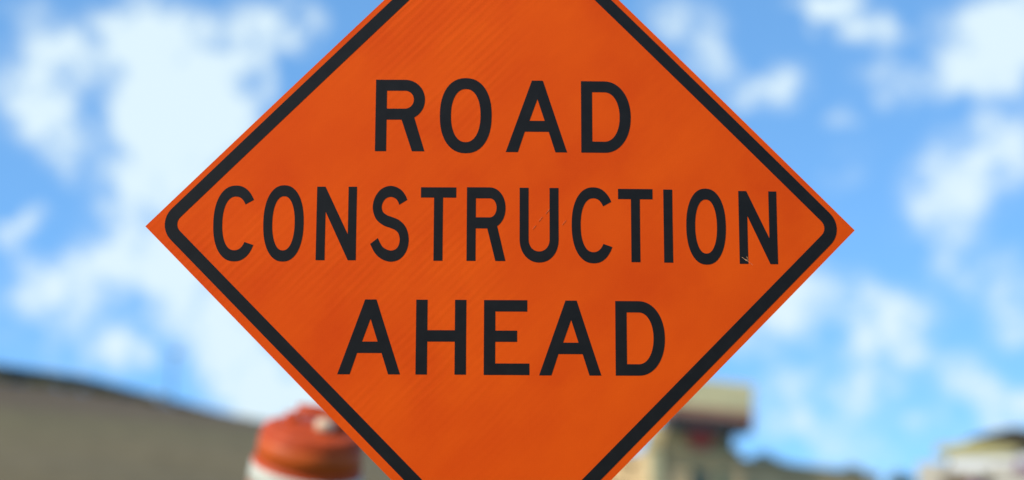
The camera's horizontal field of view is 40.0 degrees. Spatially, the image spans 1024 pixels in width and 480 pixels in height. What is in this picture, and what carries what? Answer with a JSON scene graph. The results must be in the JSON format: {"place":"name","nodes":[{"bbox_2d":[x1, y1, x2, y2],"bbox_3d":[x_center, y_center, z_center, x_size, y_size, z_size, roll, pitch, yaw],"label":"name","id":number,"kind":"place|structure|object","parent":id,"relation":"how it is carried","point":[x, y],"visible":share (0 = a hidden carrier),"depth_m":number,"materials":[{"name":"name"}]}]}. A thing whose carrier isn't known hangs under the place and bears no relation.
{"place":"outdoors","nodes":[
{"label":"outdoors","id":0,"kind":"place"},
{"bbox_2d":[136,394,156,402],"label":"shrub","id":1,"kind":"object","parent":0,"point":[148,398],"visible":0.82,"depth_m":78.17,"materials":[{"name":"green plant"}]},
{"bbox_2d":[0,381,390,479],"bbox_3d":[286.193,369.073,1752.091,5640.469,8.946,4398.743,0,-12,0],"label":"ground","id":2,"kind":"structure","parent":0,"point":[48,433],"depth_m":46.40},
{"bbox_2d":[0,373,9,382],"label":"shrub","id":3,"kind":"object","parent":2,"relation":"on","point":[2,378],"visible":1,"depth_m":67.01,"materials":[{"name":"green plant"}]},
{"bbox_2d":[1,373,24,384],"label":"shrub","id":4,"kind":"object","parent":2,"relation":"on","point":[16,378],"visible":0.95,"depth_m":67.89,"materials":[{"name":"green plant"}]},
{"bbox_2d":[24,375,56,386],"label":"shrub","id":5,"kind":"object","parent":2,"relation":"on","point":[38,380],"visible":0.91,"depth_m":69.43,"materials":[{"name":"green plant"}]},
{"bbox_2d":[37,375,59,387],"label":"shrub","id":6,"kind":"object","parent":2,"relation":"on","point":[51,384],"visible":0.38,"depth_m":70.63,"materials":[{"name":"green plant"}]},
{"bbox_2d":[59,377,78,390],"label":"shrub","id":7,"kind":"object","parent":2,"relation":"on","point":[67,384],"visible":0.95,"depth_m":71.04,"materials":[{"name":"green plant"}]},
{"bbox_2d":[65,381,83,390],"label":"shrub","id":8,"kind":"object","parent":2,"relation":"on","point":[79,387],"visible":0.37,"depth_m":72.08,"materials":[{"name":"green plant"}]},
{"bbox_2d":[93,383,115,394],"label":"shrub","id":9,"kind":"object","parent":2,"relation":"on","point":[104,390],"visible":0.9,"depth_m":72.87,"materials":[{"name":"green plant"}]},
{"bbox_2d":[0,364,221,412],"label":"guard rail","id":10,"kind":"object","parent":2,"relation":"on","point":[89,384],"visible":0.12,"depth_m":74.94,"materials":[{"name":"wood"}]},
{"bbox_2d":[108,385,120,395],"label":"shrub","id":11,"kind":"object","parent":2,"relation":"on","point":[114,393],"visible":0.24,"depth_m":76.03,"materials":[{"name":"green plant"}]},
{"bbox_2d":[115,391,125,396],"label":"shrub","id":12,"kind":"object","parent":2,"relation":"on","point":[119,394],"visible":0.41,"depth_m":77.29,"materials":[{"name":"green plant"}]},
{"bbox_2d":[134,392,157,401],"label":"shrub","id":13,"kind":"object","parent":2,"relation":"on","point":[144,394],"visible":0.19,"depth_m":79.66,"materials":[{"name":"green plant"}]},
{"bbox_2d":[151,393,172,405],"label":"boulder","id":14,"kind":"object","parent":2,"relation":"on","point":[163,399],"visible":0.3,"depth_m":81.08,"materials":[{"name":"stone"}]},
{"bbox_2d":[169,352,180,397],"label":"street lamp","id":15,"kind":"object","parent":2,"relation":"on","point":[174,353],"visible":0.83,"depth_m":150.28,"materials":[{"name":"metal"}]},
{"bbox_2d":[185,405,197,409],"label":"shrub","id":16,"kind":"object","parent":2,"relation":"on","point":[191,407],"visible":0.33,"depth_m":84.40,"materials":[{"name":"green plant"}]},
{"bbox_2d":[248,403,362,479],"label":"traffic drum","id":17,"kind":"object","parent":2,"relation":"on","point":[292,445],"visible":0.91,"depth_m":6.27,"materials":[{"name":"orange plastic"}]},
{"bbox_2d":[145,0,854,479],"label":"road sign","id":18,"kind":"object","parent":2,"relation":"on","point":[501,238],"visible":1,"depth_m":2.56,"materials":[{"name":"metal"}]},
{"bbox_2d":[624,458,636,479],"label":"tree","id":19,"kind":"object","parent":2,"relation":"on","point":[630,465],"visible":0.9,"depth_m":51.35,"materials":[{"name":"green plant"}]},
{"bbox_2d":[612,427,880,479],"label":"shop building","id":20,"kind":"structure","parent":2,"relation":"on","point":[669,453],"depth_m":60.30,"materials":[{"name":"beige paint"}]},
{"bbox_2d":[690,469,708,479],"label":"window","id":21,"kind":"structure","parent":20,"relation":"in","point":[695,474],"depth_m":59.90,"materials":[{"name":"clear glass"}]},
{"bbox_2d":[664,380,753,445],"bbox_3d":[8.406,7.664,60.765,3.854,3.158,1.260,7,-13,-14],"label":"rooftop sign","id":22,"kind":"object","parent":20,"relation":"on","point":[726,408],"visible":0.62,"depth_m":60.39,"materials":[{"name":"grey metal"}]},
{"bbox_2d":[752,450,775,460],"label":"tree","id":23,"kind":"object","parent":2,"relation":"on","point":[766,456],"visible":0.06,"depth_m":86.60,"materials":[{"name":"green plant"}]},
{"bbox_2d":[842,464,864,471],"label":"tree","id":24,"kind":"object","parent":2,"relation":"on","point":[852,468],"visible":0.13,"depth_m":91.28,"materials":[{"name":"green plant"}]},
{"bbox_2d":[886,470,915,479],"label":"tree","id":25,"kind":"object","parent":2,"relation":"on","point":[898,477],"visible":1,"depth_m":82.35,"materials":[{"name":"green plant"}]},
{"bbox_2d":[916,427,1023,479],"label":"house","id":26,"kind":"structure","parent":2,"relation":"on","point":[997,455],"depth_m":45.23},
{"bbox_2d":[942,473,969,479],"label":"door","id":27,"kind":"structure","parent":26,"relation":"in","point":[948,476],"depth_m":44.43,"materials":[{"name":"white"}]},
{"bbox_2d":[1015,460,1023,474],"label":"flowering shrub","id":28,"kind":"object","parent":2,"relation":"on","point":[1018,466],"visible":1,"depth_m":43.76,"materials":[{"name":"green plant"}]},
{"bbox_2d":[0,0,1023,479],"label":"sky","id":29,"kind":"structure","parent":0,"point":[905,117],"materials":[{"name":"blue"}]}
]}

